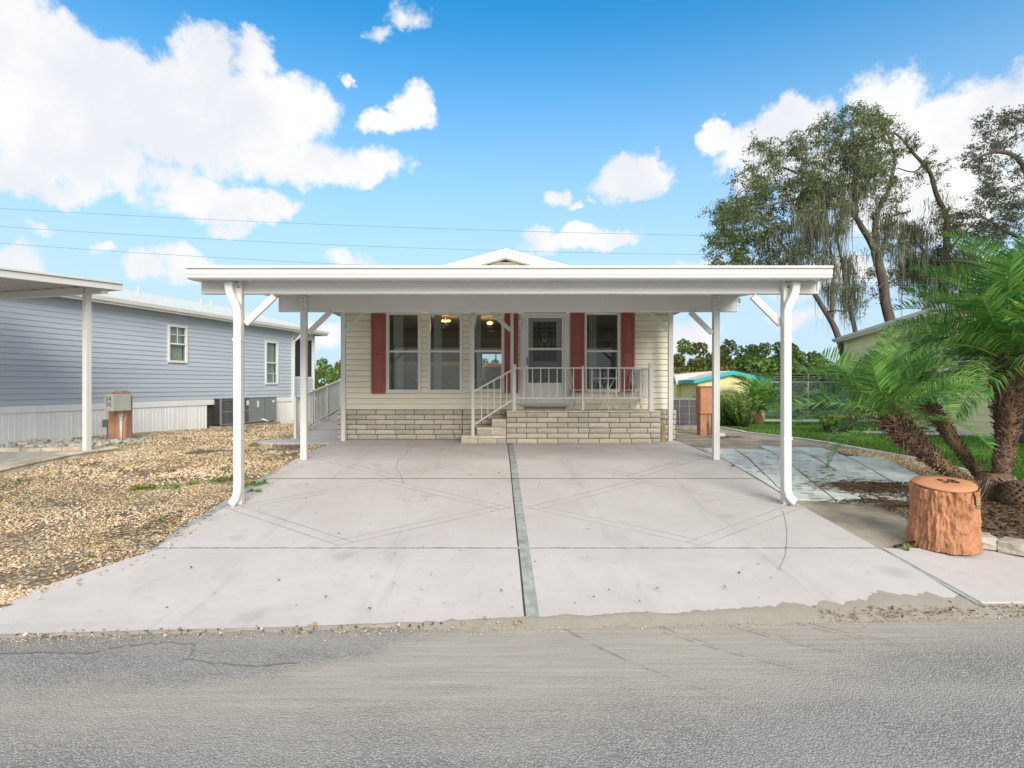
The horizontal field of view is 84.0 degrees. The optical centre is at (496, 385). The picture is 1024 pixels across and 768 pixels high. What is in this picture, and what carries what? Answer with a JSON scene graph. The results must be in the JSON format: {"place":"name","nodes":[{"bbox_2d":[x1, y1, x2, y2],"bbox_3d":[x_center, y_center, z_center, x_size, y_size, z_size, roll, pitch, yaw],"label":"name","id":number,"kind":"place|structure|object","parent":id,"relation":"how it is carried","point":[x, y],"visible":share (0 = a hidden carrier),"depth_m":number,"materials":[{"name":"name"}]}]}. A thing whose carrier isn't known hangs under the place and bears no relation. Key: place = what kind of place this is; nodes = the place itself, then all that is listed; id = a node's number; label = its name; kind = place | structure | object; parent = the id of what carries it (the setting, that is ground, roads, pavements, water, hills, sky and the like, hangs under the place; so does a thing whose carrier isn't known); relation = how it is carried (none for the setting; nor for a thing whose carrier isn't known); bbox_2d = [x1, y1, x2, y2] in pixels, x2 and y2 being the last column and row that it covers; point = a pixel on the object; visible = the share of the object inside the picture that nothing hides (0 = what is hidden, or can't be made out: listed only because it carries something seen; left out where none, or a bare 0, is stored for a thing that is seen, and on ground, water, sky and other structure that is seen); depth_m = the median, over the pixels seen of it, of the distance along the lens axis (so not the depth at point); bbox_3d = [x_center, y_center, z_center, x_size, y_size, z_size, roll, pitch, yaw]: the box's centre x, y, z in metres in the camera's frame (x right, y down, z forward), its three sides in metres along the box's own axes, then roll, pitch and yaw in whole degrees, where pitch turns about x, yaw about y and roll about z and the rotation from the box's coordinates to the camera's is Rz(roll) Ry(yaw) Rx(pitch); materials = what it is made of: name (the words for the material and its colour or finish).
{"place":"outdoors","nodes":[
{"label":"outdoors","id":0,"kind":"place"},
{"bbox_2d":[0,446,118,474],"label":"raised patio","id":1,"kind":"structure","parent":0,"point":[14,459],"depth_m":10.30,"materials":[{"name":"concrete"}]},
{"bbox_2d":[0,267,123,450],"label":"neighbour carport","id":2,"kind":"object","parent":1,"relation":"on","point":[15,283],"visible":0.98,"depth_m":10.54,"materials":[{"name":"white metal"}]},
{"bbox_2d":[0,419,326,607],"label":"gravel yard","id":3,"kind":"structure","parent":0,"point":[31,576],"depth_m":7.39,"materials":[{"name":"gravel"}]},
{"bbox_2d":[102,391,131,439],"bbox_3d":[-8.476,0.699,12.735,0.561,1.152,0.787,0,0,-39],"label":"utility pedestal","id":4,"kind":"object","parent":3,"relation":"on","point":[117,423],"visible":0.98,"depth_m":12.77,"materials":[{"name":"metal"}]},
{"bbox_2d":[87,496,214,550],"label":"twig litter","id":5,"kind":"object","parent":3,"relation":"on","point":[154,516],"visible":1,"depth_m":6.58,"materials":[{"name":"wood"}]},
{"bbox_2d":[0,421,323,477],"bbox_3d":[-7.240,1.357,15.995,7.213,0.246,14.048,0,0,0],"label":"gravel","id":6,"kind":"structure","parent":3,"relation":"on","point":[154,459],"depth_m":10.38,"materials":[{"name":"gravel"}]},
{"bbox_2d":[0,437,144,446],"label":"white rocks","id":7,"kind":"object","parent":6,"relation":"on","point":[42,442],"visible":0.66,"depth_m":12.24,"materials":[{"name":"stone"}]},
{"bbox_2d":[209,397,280,427],"bbox_3d":[-8.592,0.976,19.329,0.879,1.125,2.860,0,0,16],"label":"air conditioner","id":8,"kind":"object","parent":3,"relation":"on","point":[258,411],"visible":0.7,"depth_m":19.18,"materials":[{"name":"metal"}]},
{"bbox_2d":[293,412,337,438],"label":"ramp","id":9,"kind":"structure","parent":3,"relation":"on","point":[326,429],"depth_m":14.18,"materials":[{"name":"concrete"}]},
{"bbox_2d":[290,379,340,438],"bbox_3d":[-4.680,0.490,15.350,0.180,1.502,4.460,0,0,0],"label":"ramp railing","id":10,"kind":"object","parent":9,"relation":"on","point":[331,398],"visible":0.69,"depth_m":15.07,"materials":[{"name":"white metal"}]},
{"bbox_2d":[16,440,910,557],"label":"weeds","id":11,"kind":"object","parent":3,"relation":"on","point":[174,485],"visible":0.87,"depth_m":8.43,"materials":[{"name":"green plant"}]},
{"bbox_2d":[257,439,339,444],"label":"walkway","id":12,"kind":"structure","parent":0,"point":[310,441],"depth_m":12.60,"materials":[{"name":"concrete"}]},
{"bbox_2d":[0,208,859,237],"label":"power line","id":13,"kind":"object","parent":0,"point":[403,227],"visible":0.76,"depth_m":47.99,"materials":[{"name":"metal"}]},
{"bbox_2d":[4,243,861,278],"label":"power line","id":14,"kind":"object","parent":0,"point":[199,256],"visible":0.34,"depth_m":46.99,"materials":[{"name":"metal"}]},
{"bbox_2d":[0,226,894,255],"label":"power line","id":15,"kind":"object","parent":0,"point":[428,248],"visible":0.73,"depth_m":49.99,"materials":[{"name":"metal"}]},
{"bbox_2d":[0,440,958,633],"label":"driveway","id":16,"kind":"structure","parent":0,"point":[650,521],"depth_m":5.96,"materials":[{"name":"concrete"}]},
{"bbox_2d":[0,453,313,609],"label":"stray pebbles","id":17,"kind":"object","parent":16,"relation":"on","point":[41,591],"visible":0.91,"depth_m":6.00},
{"bbox_2d":[185,265,833,506],"bbox_3d":[0.168,-0.173,10.103,8.305,3.550,5.694,0,0,0],"label":"carport","id":18,"kind":"object","parent":16,"relation":"on","point":[304,290],"visible":0.98,"depth_m":7.63,"materials":[{"name":"white metal"}]},
{"bbox_2d":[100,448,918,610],"bbox_3d":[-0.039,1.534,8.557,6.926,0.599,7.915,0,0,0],"label":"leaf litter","id":19,"kind":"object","parent":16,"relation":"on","point":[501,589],"visible":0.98,"depth_m":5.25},
{"bbox_2d":[461,409,660,443],"bbox_3d":[1.395,0.933,12.643,4.334,0.770,0.851,0,0,0],"label":"porch","id":20,"kind":"object","parent":16,"relation":"on","point":[580,426],"visible":0.98,"depth_m":12.24,"materials":[{"name":"brick"}]},
{"bbox_2d":[469,312,476,434],"bbox_3d":[-0.522,-0.253,12.360,0.190,2.676,0.165,0,0,0],"label":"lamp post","id":21,"kind":"object","parent":20,"relation":"on","point":[472,317],"visible":1,"depth_m":12.33,"materials":[{"name":"white metal"}]},
{"bbox_2d":[567,369,588,409],"bbox_3d":[1.827,0.088,12.746,0.427,0.903,0.422,0,0,22],"label":"bistro chair","id":22,"kind":"object","parent":20,"relation":"on","point":[570,379],"visible":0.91,"depth_m":12.77,"materials":[{"name":"white metal"}]},
{"bbox_2d":[511,363,653,410],"bbox_3d":[1.858,0.031,12.714,3.092,1.032,0.812,0,0,0],"label":"porch railing","id":23,"kind":"object","parent":20,"relation":"on","point":[649,382],"visible":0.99,"depth_m":12.35,"materials":[{"name":"white metal"}]},
{"bbox_2d":[474,369,512,424],"bbox_3d":[-0.076,0.256,12.360,0.838,1.211,0.040,0,0,0],"label":"stair handrail","id":24,"kind":"object","parent":23,"relation":"attached to","point":[506,373],"visible":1,"depth_m":12.35,"materials":[{"name":"white metal"}]},
{"bbox_2d":[592,378,620,409],"bbox_3d":[2.446,0.189,12.700,0.640,0.710,0.640,0,0,0],"label":"bistro table","id":25,"kind":"object","parent":20,"relation":"on","point":[606,393],"visible":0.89,"depth_m":12.64,"materials":[{"name":"white metal"}]},
{"bbox_2d":[620,369,644,409],"bbox_3d":[3.021,0.088,12.771,0.427,0.903,0.422,0,0,-40],"label":"bistro chair","id":26,"kind":"object","parent":20,"relation":"on","point":[636,379],"visible":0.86,"depth_m":12.82,"materials":[{"name":"white metal"}]},
{"bbox_2d":[660,424,664,441],"bbox_3d":[3.646,1.054,12.495,0.090,0.390,0.070,0,0,0],"label":"wooden stake","id":27,"kind":"object","parent":16,"relation":"on","point":[662,432],"visible":0.9,"depth_m":12.46,"materials":[{"name":"brown wood"}]},
{"bbox_2d":[0,617,1023,767],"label":"road","id":28,"kind":"structure","parent":0,"point":[931,693],"depth_m":3.41,"materials":[{"name":"asphalt"}]},
{"bbox_2d":[0,641,194,653],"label":"road crack","id":29,"kind":"object","parent":28,"relation":"on","point":[83,652],"visible":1,"depth_m":3.99,"materials":[{"name":"asphalt"}]},
{"bbox_2d":[6,622,441,643],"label":"leaf litter","id":30,"kind":"object","parent":28,"relation":"on","point":[65,636],"visible":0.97,"depth_m":4.32,"materials":[{"name":"plant"}]},
{"bbox_2d":[186,645,298,665],"bbox_3d":[-1.789,1.876,3.901,0.906,0.001,0.211,0,0,18],"label":"road crack","id":31,"kind":"object","parent":28,"relation":"on","point":[235,664],"visible":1,"depth_m":3.83,"materials":[{"name":"asphalt"}]},
{"bbox_2d":[23,616,523,640],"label":"stray pebbles","id":32,"kind":"object","parent":28,"relation":"on","point":[334,628],"visible":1,"depth_m":4.32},
{"bbox_2d":[0,590,1023,638],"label":"sand drift","id":33,"kind":"object","parent":28,"relation":"on","point":[782,613],"visible":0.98,"depth_m":4.57,"materials":[{"name":"sand"}]},
{"bbox_2d":[0,615,1023,648],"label":"road grit","id":34,"kind":"object","parent":28,"relation":"on","point":[416,631],"visible":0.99,"depth_m":4.32,"materials":[{"name":"gravel"}]},
{"bbox_2d":[819,601,1023,622],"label":"leaf litter","id":35,"kind":"object","parent":28,"relation":"on","point":[950,609],"visible":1,"depth_m":4.63,"materials":[{"name":"plant"}]},
{"bbox_2d":[0,0,1023,383],"label":"sky","id":36,"kind":"structure","parent":0,"point":[591,119],"materials":[{"name":"blue"}]},
{"bbox_2d":[587,370,615,388],"bbox_3d":[2.770,0.032,15.440,1.400,0.904,0.520,0,0,0],"label":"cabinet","id":37,"kind":"object","parent":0,"point":[604,373],"visible":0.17,"depth_m":15.18,"materials":[{"name":"brown wood"}]},
{"bbox_2d":[696,446,919,503],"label":"tile patio","id":38,"kind":"structure","parent":0,"point":[874,469],"depth_m":9.37,"materials":[{"name":"tile"}]},
{"bbox_2d":[747,460,908,506],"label":"twig litter","id":39,"kind":"object","parent":38,"relation":"on","point":[816,478],"visible":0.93,"depth_m":8.84,"materials":[{"name":"wood"}]},
{"bbox_2d":[792,478,908,494],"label":"twig litter","id":40,"kind":"object","parent":38,"relation":"on","point":[872,486],"visible":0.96,"depth_m":8.30,"materials":[{"name":"wood"}]},
{"bbox_2d":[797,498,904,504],"bbox_3d":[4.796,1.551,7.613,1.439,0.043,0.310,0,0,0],"label":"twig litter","id":41,"kind":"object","parent":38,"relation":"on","point":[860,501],"visible":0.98,"depth_m":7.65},
{"bbox_2d":[836,498,908,507],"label":"twig litter","id":42,"kind":"object","parent":38,"relation":"on","point":[899,503],"visible":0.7,"depth_m":7.53,"materials":[{"name":"wood"}]},
{"bbox_2d":[707,411,936,445],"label":"lawn","id":43,"kind":"structure","parent":0,"point":[772,416],"depth_m":27.11,"materials":[{"name":"plant"}]},
{"bbox_2d":[673,371,724,397],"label":"storage shed","id":44,"kind":"structure","parent":43,"relation":"on","point":[677,388],"depth_m":24.10,"materials":[{"name":"white paint"}]},
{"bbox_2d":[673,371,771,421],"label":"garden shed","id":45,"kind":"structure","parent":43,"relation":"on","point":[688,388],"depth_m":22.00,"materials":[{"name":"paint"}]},
{"bbox_2d":[720,393,735,425],"bbox_3d":[7.363,0.795,18.680,1.050,1.157,0.957,0,0,0],"label":"bush","id":46,"kind":"object","parent":43,"relation":"on","point":[723,422],"visible":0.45,"depth_m":18.53,"materials":[{"name":"green plant"}]},
{"bbox_2d":[720,391,745,425],"bbox_3d":[7.590,0.760,18.417,1.118,1.214,0.871,0,0,0],"label":"bush","id":47,"kind":"object","parent":43,"relation":"on","point":[725,412],"visible":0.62,"depth_m":18.34,"materials":[{"name":"green plant"}]},
{"bbox_2d":[725,390,761,427],"bbox_3d":[7.752,0.743,17.838,1.156,1.226,0.908,0,0,-19],"label":"bush","id":48,"kind":"object","parent":43,"relation":"on","point":[744,418],"visible":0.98,"depth_m":17.77,"materials":[{"name":"green plant"}]},
{"bbox_2d":[720,371,815,423],"bbox_3d":[9.466,0.452,20.294,3.515,1.926,3.134,0,0,42],"label":"palm","id":49,"kind":"object","parent":43,"relation":"on","point":[761,391],"visible":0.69,"depth_m":20.03,"materials":[{"name":"green plant"}]},
{"bbox_2d":[695,99,913,367],"bbox_3d":[15.457,-7.214,29.221,9.724,17.721,13.748,0,0,36],"label":"oak tree","id":50,"kind":"object","parent":43,"relation":"on","point":[820,192],"visible":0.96,"depth_m":28.11,"materials":[{"name":"green plant"}]},
{"bbox_2d":[765,374,850,416],"bbox_3d":[17.250,0.493,26.884,25.506,2.074,0.297,0,0,0],"label":"chain link fence","id":51,"kind":"object","parent":43,"relation":"on","point":[808,387],"visible":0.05,"depth_m":27.00,"materials":[{"name":"metal"}]},
{"bbox_2d":[818,410,846,432],"bbox_3d":[8.843,0.947,15.023,0.705,0.686,0.747,0,0,23],"label":"bush","id":52,"kind":"object","parent":43,"relation":"on","point":[828,424],"visible":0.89,"depth_m":14.92,"materials":[{"name":"green plant"}]},
{"bbox_2d":[833,413,858,431],"bbox_3d":[9.513,0.957,15.425,0.879,0.679,0.869,0,0,0],"label":"bush","id":53,"kind":"object","parent":43,"relation":"on","point":[851,427],"visible":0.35,"depth_m":15.25,"materials":[{"name":"green plant"}]},
{"bbox_2d":[707,421,1023,479],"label":"grass","id":54,"kind":"structure","parent":43,"relation":"on","point":[981,450],"depth_m":12.57,"materials":[{"name":"plant"}]},
{"bbox_2d":[831,293,994,434],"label":"yellow house","id":55,"kind":"structure","parent":43,"relation":"on","point":[861,340],"depth_m":17.78,"materials":[{"name":"metal"}]},
{"bbox_2d":[958,343,981,385],"bbox_3d":[12.956,-0.670,15.604,0.057,1.420,1.315,0,0,19],"label":"window","id":56,"kind":"structure","parent":55,"relation":"in","point":[960,343],"depth_m":15.64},
{"bbox_2d":[858,127,989,316],"bbox_3d":[25.034,-6.807,33.106,10.102,16.504,5.804,0,0,-39],"label":"oak tree","id":57,"kind":"object","parent":43,"relation":"on","point":[938,256],"visible":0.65,"depth_m":32.17,"materials":[{"name":"green plant"}]},
{"bbox_2d":[943,104,1023,290],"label":"oak tree","id":58,"kind":"object","parent":43,"relation":"on","point":[997,228],"visible":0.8,"depth_m":29.76,"materials":[{"name":"green leaf"},{"name":"grey-brown bark"}]},
{"bbox_2d":[765,419,880,421],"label":"path","id":59,"kind":"structure","parent":0,"point":[777,420],"depth_m":23.55,"materials":[{"name":"concrete"}]},
{"bbox_2d":[675,428,997,548],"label":"side drive","id":60,"kind":"structure","parent":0,"point":[879,527],"depth_m":7.37,"materials":[{"name":"concrete"}]},
{"bbox_2d":[673,398,696,429],"bbox_3d":[5.481,0.838,17.100,0.960,0.915,0.960,0,0,0],"label":"condenser unit","id":61,"kind":"object","parent":60,"relation":"on","point":[686,414],"visible":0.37,"depth_m":16.66,"materials":[{"name":"metal"}]},
{"bbox_2d":[695,386,711,434],"bbox_3d":[5.352,0.645,14.495,0.495,1.265,0.370,0,0,0],"label":"power pedestal","id":62,"kind":"object","parent":60,"relation":"on","point":[703,402],"visible":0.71,"depth_m":14.36,"materials":[{"name":"wood"}]},
{"bbox_2d":[701,388,711,413],"bbox_3d":[5.352,0.392,14.333,0.425,0.650,0.011,0,0,0],"label":"cabinet door","id":63,"kind":"structure","parent":62,"relation":"in","point":[706,393],"depth_m":14.33,"materials":[{"name":"wood"}]},
{"bbox_2d":[824,449,973,477],"bbox_3d":[7.075,1.377,10.200,1.005,0.196,2.942,0,0,-7],"label":"gravel strip","id":64,"kind":"object","parent":60,"relation":"on","point":[920,473],"visible":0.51,"depth_m":9.63,"materials":[{"name":"gravel"}]},
{"bbox_2d":[904,475,983,554],"bbox_3d":[4.803,1.362,6.065,0.701,0.718,0.675,0,0,0],"label":"stump cover","id":65,"kind":"object","parent":60,"relation":"on","point":[944,512],"visible":1,"depth_m":5.87,"materials":[{"name":"brown wood"}]},
{"bbox_2d":[837,399,855,425],"bbox_3d":[11.990,0.918,19.500,0.590,0.950,0.581,0,0,0],"label":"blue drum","id":66,"kind":"object","parent":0,"point":[842,406],"visible":0.11,"depth_m":19.35,"materials":[{"name":"plastic"}]},
{"bbox_2d":[882,548,1023,603],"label":"sidewalk pad","id":67,"kind":"object","parent":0,"point":[987,576],"visible":0.63,"depth_m":5.42,"materials":[{"name":"concrete"}]},
{"bbox_2d":[881,549,982,603],"bbox_3d":[4.055,1.782,5.386,0.060,0.102,1.228,0,0,0],"label":"pad joint","id":68,"kind":"object","parent":67,"relation":"on","point":[953,589],"visible":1,"depth_m":5.17,"materials":[{"name":"concrete"}]},
{"bbox_2d":[981,532,1023,556],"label":"garden edging","id":69,"kind":"object","parent":67,"relation":"on","point":[1010,546],"visible":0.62,"depth_m":5.88,"materials":[{"name":"stone"}]},
{"bbox_2d":[927,427,993,442],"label":"neighbour drive","id":70,"kind":"structure","parent":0,"point":[959,432],"depth_m":14.93,"materials":[{"name":"concrete"}]},
{"bbox_3d":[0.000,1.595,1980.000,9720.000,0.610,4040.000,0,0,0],"label":"ground","id":71,"kind":"structure","parent":0,"visible":0},
{"bbox_2d":[0,286,328,443],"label":"neighbour house","id":72,"kind":"structure","parent":71,"relation":"on","point":[166,362],"depth_m":15.44,"materials":[{"name":"blue"}]},
{"bbox_2d":[167,324,187,362],"bbox_3d":[-9.421,-1.212,16.711,0.155,1.111,0.707,0,0,16],"label":"window","id":73,"kind":"structure","parent":72,"relation":"in","point":[174,334],"depth_m":16.77,"materials":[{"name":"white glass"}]},
{"bbox_2d":[265,340,278,384],"bbox_3d":[-8.259,-0.818,20.745,0.155,1.582,0.714,0,0,16],"label":"window","id":74,"kind":"structure","parent":72,"relation":"in","point":[269,345],"depth_m":20.84,"materials":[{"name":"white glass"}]},
{"bbox_2d":[331,248,680,439],"bbox_3d":[0.200,-0.751,19.010,8.300,4.662,12.580,0,0,0],"label":"mobile home","id":75,"kind":"object","parent":71,"relation":"on","point":[377,408],"visible":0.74,"depth_m":13.14,"materials":[{"name":"beige"}]},
{"bbox_2d":[394,315,402,389],"bbox_3d":[-2.312,-0.858,13.357,0.216,1.924,0.034,0,0,0],"label":"curtain","id":76,"kind":"object","parent":75,"relation":"hanging from","point":[395,354],"visible":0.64,"depth_m":13.36,"materials":[{"name":"fabric"}]},
{"bbox_2d":[390,362,417,389],"bbox_3d":[-2.335,-0.075,14.575,1.000,1.040,0.950,0,0,0],"label":"armchair","id":77,"kind":"object","parent":75,"relation":"on","point":[410,375],"visible":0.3,"depth_m":14.10,"materials":[{"name":"fabric"}]},
{"bbox_2d":[386,312,421,392],"bbox_3d":[-2.158,-0.751,13.158,0.846,1.869,0.123,0,0,0],"label":"window","id":78,"kind":"structure","parent":75,"relation":"in","point":[388,351],"depth_m":13.11,"materials":[{"name":"white plastic"}]},
{"bbox_2d":[434,315,441,389],"bbox_3d":[-1.386,-0.858,13.357,0.171,1.924,0.034,0,0,0],"label":"curtain","id":79,"kind":"object","parent":75,"relation":"hanging from","point":[437,356],"visible":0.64,"depth_m":13.36,"materials":[{"name":"fabric"}]},
{"bbox_2d":[426,312,463,392],"bbox_3d":[-1.198,-0.751,13.158,0.853,1.869,0.123,0,0,0],"label":"window","id":80,"kind":"structure","parent":75,"relation":"in","point":[429,351],"depth_m":13.11,"materials":[{"name":"white plastic"}]},
{"bbox_2d":[431,362,459,389],"bbox_3d":[-1.299,-0.075,14.975,1.500,1.040,0.950,0,0,0],"label":"sofa","id":81,"kind":"object","parent":75,"relation":"on","point":[450,375],"visible":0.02,"depth_m":14.50,"materials":[{"name":"fabric"}]},
{"bbox_2d":[475,315,480,388],"bbox_3d":[-0.444,-0.858,13.357,0.126,1.924,0.034,0,0,0],"label":"curtain","id":82,"kind":"object","parent":75,"relation":"hanging from","point":[478,354],"visible":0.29,"depth_m":13.36,"materials":[{"name":"fabric"}]},
{"bbox_2d":[468,312,503,392],"bbox_3d":[-0.237,-0.759,13.158,0.861,1.854,0.123,0,0,0],"label":"window","id":83,"kind":"structure","parent":75,"relation":"in","point":[477,313],"depth_m":13.11,"materials":[{"name":"white plastic"}]},
{"bbox_2d":[481,363,500,388],"bbox_3d":[-0.218,-0.075,15.578,0.900,1.040,0.950,0,0,-29],"label":"recliner","id":84,"kind":"object","parent":75,"relation":"on","point":[491,371],"visible":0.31,"depth_m":15.10,"materials":[{"name":"fabric"}]},
{"bbox_2d":[528,318,561,382],"bbox_3d":[1.112,-0.591,13.256,0.879,2.041,0.048,0,0,0],"label":"entry door","id":85,"kind":"structure","parent":75,"relation":"in","point":[558,363],"depth_m":13.24,"materials":[{"name":"white paint"}]},
{"bbox_2d":[526,316,563,403],"bbox_3d":[1.112,-0.589,13.115,0.871,2.037,0.080,0,0,0],"label":"storm door","id":86,"kind":"structure","parent":75,"relation":"in","point":[536,386],"depth_m":13.13,"materials":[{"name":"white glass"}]},
{"bbox_2d":[589,315,595,388],"bbox_3d":[2.248,-0.858,13.357,0.171,1.924,0.034,0,0,0],"label":"curtain","id":87,"kind":"object","parent":75,"relation":"hanging from","point":[593,349],"visible":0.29,"depth_m":13.35,"materials":[{"name":"fabric"}]},
{"bbox_2d":[584,312,621,392],"bbox_3d":[2.432,-0.759,13.158,0.891,1.854,0.123,0,0,0],"label":"window","id":88,"kind":"structure","parent":75,"relation":"in","point":[618,314],"depth_m":13.11,"materials":[{"name":"white plastic"}]},
{"bbox_2d":[676,338,690,373],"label":"background tree","id":89,"kind":"object","parent":71,"relation":"on","point":[684,346],"depth_m":32.37,"materials":[{"name":"green plant"}]},
{"bbox_2d":[696,342,711,361],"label":"background tree","id":90,"kind":"object","parent":71,"relation":"on","point":[704,351],"depth_m":35.87,"materials":[{"name":"green plant"}]},
{"bbox_2d":[673,338,740,378],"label":"background tree","id":91,"kind":"object","parent":71,"relation":"on","point":[678,361],"visible":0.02,"depth_m":33.90,"materials":[{"name":"green plant"}]},
{"bbox_2d":[686,342,748,373],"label":"background tree","id":92,"kind":"object","parent":71,"relation":"on","point":[691,361],"depth_m":34.59,"materials":[{"name":"green plant"}]},
{"bbox_2d":[704,342,828,410],"bbox_3d":[16.408,0.151,35.858,8.210,6.013,7.770,0,0,-17],"label":"background tree","id":93,"kind":"object","parent":71,"relation":"on","point":[749,363],"visible":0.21,"depth_m":34.73,"materials":[{"name":"green plant"}]},
{"bbox_2d":[763,351,824,402],"bbox_3d":[18.580,0.371,37.889,6.682,5.172,7.060,0,0,13],"label":"background tree","id":94,"kind":"object","parent":71,"relation":"on","point":[799,356],"visible":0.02,"depth_m":36.14,"materials":[{"name":"green plant"}]},
{"bbox_2d":[747,344,843,410],"bbox_3d":[19.151,-0.166,34.884,6.410,5.107,6.675,0,0,16],"label":"background tree","id":95,"kind":"object","parent":71,"relation":"on","point":[801,376],"visible":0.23,"depth_m":33.01,"materials":[{"name":"green plant"}]},
{"bbox_2d":[720,427,968,471],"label":"lawn kerb","id":96,"kind":"structure","parent":71,"relation":"on","point":[832,443],"depth_m":12.30,"materials":[{"name":"concrete"}]},
{"bbox_2d":[980,500,1023,540],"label":"mulch bed","id":97,"kind":"object","parent":71,"relation":"on","point":[1011,529],"visible":0.2,"depth_m":6.87,"materials":[{"name":"wood"}]},
{"bbox_2d":[775,330,1000,487],"bbox_3d":[5.371,0.466,7.825,2.838,2.433,2.282,0,0,29],"label":"pygmy date palm","id":98,"kind":"object","parent":97,"relation":"on","point":[883,398],"visible":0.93,"depth_m":7.63,"materials":[{"name":"green plant"}]},
{"bbox_2d":[831,481,1023,539],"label":"mulch","id":99,"kind":"object","parent":97,"relation":"on","point":[994,506],"visible":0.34,"depth_m":7.24,"materials":[{"name":"wood"}]},
{"bbox_2d":[848,314,1019,477],"bbox_3d":[6.404,0.294,8.531,2.129,2.764,2.186,0,0,31],"label":"pygmy date palm","id":100,"kind":"object","parent":97,"relation":"on","point":[966,457],"visible":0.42,"depth_m":8.47,"materials":[{"name":"green plant"}]},
{"bbox_2d":[864,226,1023,473],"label":"pygmy date palm","id":101,"kind":"object","parent":97,"relation":"on","point":[995,329],"visible":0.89,"depth_m":7.88,"materials":[{"name":"green plant"}]},
{"bbox_2d":[975,471,1013,501],"bbox_3d":[7.014,1.403,7.973,0.837,0.340,0.814,0,0,34],"label":"palm root","id":102,"kind":"object","parent":97,"relation":"on","point":[986,478],"visible":0.38,"depth_m":7.85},
{"bbox_2d":[991,477,1023,508],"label":"palm stump","id":103,"kind":"object","parent":97,"relation":"on","point":[1010,492],"visible":0.97,"depth_m":7.52,"materials":[{"name":"plant"}]},
{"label":"lawn","id":104,"kind":"structure","parent":0,"visible":0},
{"bbox_2d":[315,366,340,417],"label":"young tree","id":105,"kind":"object","parent":104,"relation":"on","point":[321,384],"visible":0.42,"depth_m":25.80,"materials":[{"name":"green plant"}]},
{"bbox_2d":[316,357,340,379],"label":"background tree","id":106,"kind":"object","parent":104,"relation":"on","point":[320,367],"visible":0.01,"depth_m":37.12,"materials":[{"name":"green plant"}]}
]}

